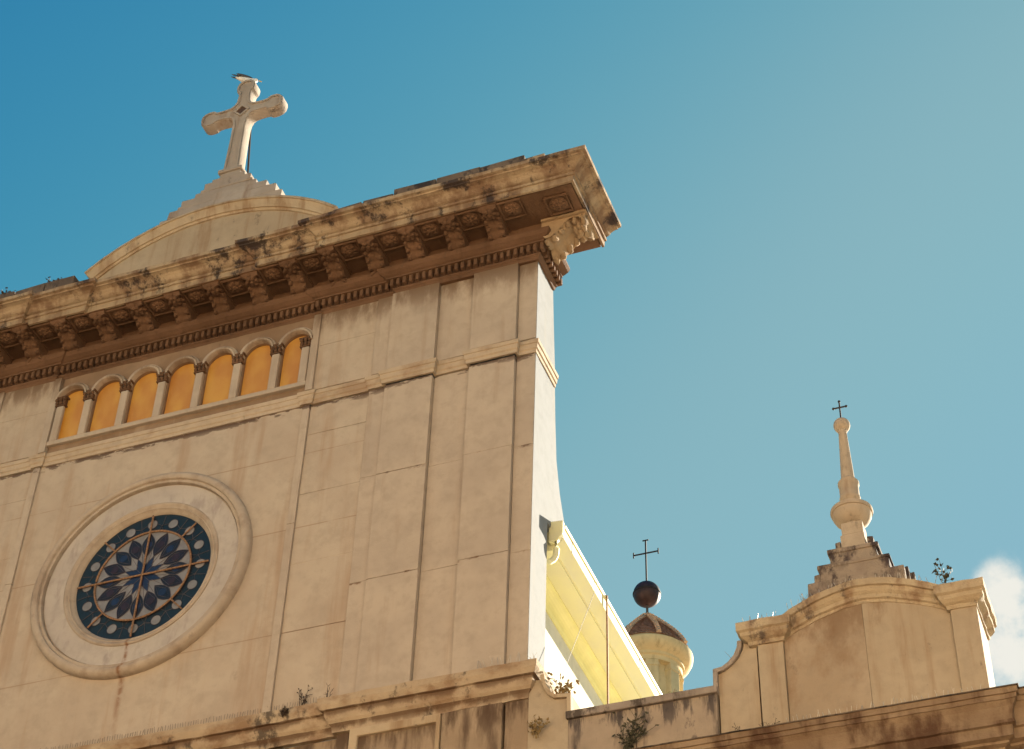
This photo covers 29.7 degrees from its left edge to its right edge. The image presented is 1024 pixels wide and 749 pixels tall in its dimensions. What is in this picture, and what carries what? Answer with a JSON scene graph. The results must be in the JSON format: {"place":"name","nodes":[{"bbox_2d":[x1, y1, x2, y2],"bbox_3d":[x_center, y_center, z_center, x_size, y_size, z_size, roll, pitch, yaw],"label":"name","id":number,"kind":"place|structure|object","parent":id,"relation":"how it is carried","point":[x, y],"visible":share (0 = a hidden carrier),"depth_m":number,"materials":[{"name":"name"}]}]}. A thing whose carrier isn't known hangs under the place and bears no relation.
{"place":"outdoors","nodes":[
{"label":"outdoors","id":0,"kind":"place"},
{"bbox_2d":[0,0,1023,690],"label":"sky","id":1,"kind":"structure","parent":0,"point":[817,204],"materials":[{"name":"blue"}]},
{"label":"ground","id":2,"kind":"structure","parent":0,"visible":0},
{"bbox_2d":[0,145,620,748],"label":"church facade","id":3,"kind":"structure","parent":2,"relation":"on","point":[266,455],"depth_m":29.46,"materials":[{"name":"stone"}]},
{"bbox_2d":[54,382,89,438],"bbox_3d":[-7.389,0.636,32.242,0.690,1.235,0.178,-13,-44,16],"label":"arched window","id":4,"kind":"structure","parent":3,"relation":"in","point":[72,414],"depth_m":32.37,"materials":[{"name":"stone"}]},
{"bbox_2d":[90,373,125,431],"bbox_3d":[-6.739,0.485,32.049,0.690,1.235,0.178,-13,-44,16],"label":"arched window","id":5,"kind":"structure","parent":3,"relation":"in","point":[106,407],"depth_m":32.18,"materials":[{"name":"stone"}]},
{"bbox_2d":[30,472,252,679],"bbox_3d":[-5.587,3.005,29.100,3.701,3.701,0.285,-13,-44,16],"label":"rose window","id":6,"kind":"structure","parent":3,"relation":"in","point":[140,576],"depth_m":29.08,"materials":[{"name":"stone"}]},
{"bbox_2d":[127,364,162,422],"bbox_3d":[-6.088,0.335,31.855,0.690,1.235,0.178,-13,-44,16],"label":"arched window","id":7,"kind":"structure","parent":3,"relation":"in","point":[144,393],"depth_m":31.99,"materials":[{"name":"stone"}]},
{"bbox_2d":[40,696,319,748],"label":"bird spikes","id":8,"kind":"object","parent":3,"relation":"on","point":[172,727],"visible":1,"depth_m":26.92,"materials":[{"name":"grey metal"}]},
{"bbox_2d":[164,355,199,413],"bbox_3d":[-5.438,0.185,31.661,0.690,1.235,0.178,-13,-44,16],"label":"arched window","id":9,"kind":"structure","parent":3,"relation":"in","point":[182,381],"depth_m":31.79,"materials":[{"name":"stone"}]},
{"bbox_2d":[201,346,237,404],"bbox_3d":[-4.788,0.035,31.468,0.690,1.235,0.178,-13,-44,16],"label":"arched window","id":10,"kind":"structure","parent":3,"relation":"in","point":[219,376],"depth_m":31.59,"materials":[{"name":"stone"}]},
{"bbox_2d":[160,79,287,223],"bbox_3d":[-5.109,-4.034,36.044,2.459,4.136,0.616,-13,-44,16],"label":"stone cross","id":11,"kind":"object","parent":3,"relation":"on","point":[240,118],"visible":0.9,"depth_m":36.04,"materials":[{"name":"stone"}]},
{"bbox_2d":[232,73,261,82],"bbox_3d":[-5.160,-5.701,37.468,0.605,0.251,0.161,13,-43,-12],"label":"gull","id":12,"kind":"object","parent":11,"relation":"on","point":[241,77],"visible":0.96,"depth_m":37.43,"materials":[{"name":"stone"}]},
{"bbox_2d":[239,337,276,395],"bbox_3d":[-4.137,-0.115,31.274,0.690,1.235,0.178,-13,-44,16],"label":"arched window","id":13,"kind":"structure","parent":3,"relation":"in","point":[257,368],"depth_m":31.40,"materials":[{"name":"stone"}]},
{"bbox_2d":[280,706,288,716],"bbox_3d":[-3.088,4.572,26.182,0.124,0.145,0.152,15,-43,-13],"label":"weed tuft","id":14,"kind":"object","parent":3,"relation":"on","point":[284,711],"visible":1,"depth_m":26.16,"materials":[{"name":"green plant"}]},
{"bbox_2d":[277,327,314,385],"bbox_3d":[-3.487,-0.266,31.081,0.690,1.235,0.178,-13,-44,16],"label":"arched window","id":15,"kind":"structure","parent":3,"relation":"in","point":[292,354],"depth_m":31.24,"materials":[{"name":"stone"}]},
{"bbox_2d":[297,685,312,704],"bbox_3d":[-2.841,4.406,26.344,0.173,0.337,0.183,34,-51,-30],"label":"weed tuft","id":16,"kind":"object","parent":3,"relation":"on","point":[304,700],"visible":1,"depth_m":26.33,"materials":[{"name":"plant"}]},
{"bbox_2d":[477,652,519,668],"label":"bird spikes","id":17,"kind":"object","parent":3,"relation":"on","point":[497,660],"visible":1,"depth_m":25.45,"materials":[{"name":"grey metal"}]},
{"bbox_2d":[545,520,661,708],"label":"church nave","id":18,"kind":"structure","parent":2,"relation":"on","point":[571,582],"depth_m":29.02,"materials":[{"name":"yellow paint"}]},
{"bbox_2d":[558,583,597,684],"bbox_3d":[0.945,3.654,27.331,0.007,2.924,1.737,-13,-44,16],"label":"slack wire","id":19,"kind":"object","parent":18,"relation":"attached to","point":[578,633],"visible":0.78,"depth_m":27.30,"materials":[{"name":"white metal"}]},
{"bbox_2d":[606,595,608,703],"bbox_3d":[1.370,5.163,27.562,0.033,4.890,0.032,-13,-44,16],"label":"lightning rod cable","id":20,"kind":"object","parent":18,"relation":"hanging from","point":[607,656],"visible":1,"depth_m":28.51,"materials":[{"name":"beige metal"}]},
{"bbox_2d":[624,605,692,693],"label":"roof lantern","id":21,"kind":"object","parent":2,"relation":"on","point":[663,649],"visible":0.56,"depth_m":56.37,"materials":[{"name":"brown tile"}]},
{"bbox_2d":[633,539,660,607],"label":"ball cross","id":22,"kind":"object","parent":21,"relation":"attached to","point":[646,592],"visible":1,"depth_m":58.64,"materials":[{"name":"black metal"}]},
{"bbox_2d":[659,674,666,693],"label":"window","id":23,"kind":"structure","parent":21,"relation":"in","point":[662,679],"depth_m":55.89,"materials":[{"name":"beige paint"}]},
{"bbox_2d":[631,683,1023,748],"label":"church wing","id":24,"kind":"structure","parent":2,"relation":"on","point":[989,718],"depth_m":22.45,"materials":[{"name":"beige stone"}]},
{"bbox_2d":[527,674,720,748],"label":"parapet wall","id":25,"kind":"structure","parent":24,"relation":"on","point":[686,714],"depth_m":24.26,"materials":[{"name":"paint"}]},
{"bbox_2d":[527,714,549,738],"bbox_3d":[0.302,4.488,24.554,0.337,0.295,0.208,-24,-48,26],"label":"weed tuft","id":26,"kind":"object","parent":25,"relation":"on","point":[535,729],"visible":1,"depth_m":24.57,"materials":[{"name":"brown plant"}]},
{"bbox_2d":[547,672,579,693],"bbox_3d":[0.652,4.182,25.281,0.402,0.539,0.347,-13,-44,16],"label":"weed tuft","id":27,"kind":"object","parent":25,"relation":"on","point":[563,689],"visible":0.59,"depth_m":25.33,"materials":[{"name":"brown plant"}]},
{"bbox_2d":[612,707,658,748],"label":"weed tuft","id":28,"kind":"object","parent":25,"relation":"attached to","point":[630,741],"visible":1,"depth_m":24.01,"materials":[{"name":"green plant"}]},
{"bbox_2d":[713,577,996,732],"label":"attic gable","id":29,"kind":"structure","parent":24,"relation":"on","point":[858,644],"depth_m":23.74,"materials":[{"name":"paint"}]},
{"bbox_2d":[808,400,915,596],"bbox_3d":[4.504,1.695,25.656,1.900,3.554,0.678,-13,-44,16],"label":"stone finial","id":30,"kind":"object","parent":29,"relation":"on","point":[856,553],"visible":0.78,"depth_m":24.95,"materials":[{"name":"stone"}]},
{"bbox_2d":[932,558,953,583],"bbox_3d":[5.373,2.478,24.108,0.272,0.462,0.194,-13,-44,16],"label":"leafy plant","id":31,"kind":"object","parent":29,"relation":"on","point":[945,576],"visible":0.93,"depth_m":24.11,"materials":[{"name":"green plant"}]},
{"bbox_2d":[786,686,980,721],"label":"bird spikes","id":32,"kind":"object","parent":24,"relation":"on","point":[874,706],"visible":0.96,"depth_m":22.89,"materials":[{"name":"grey metal"}]}
]}

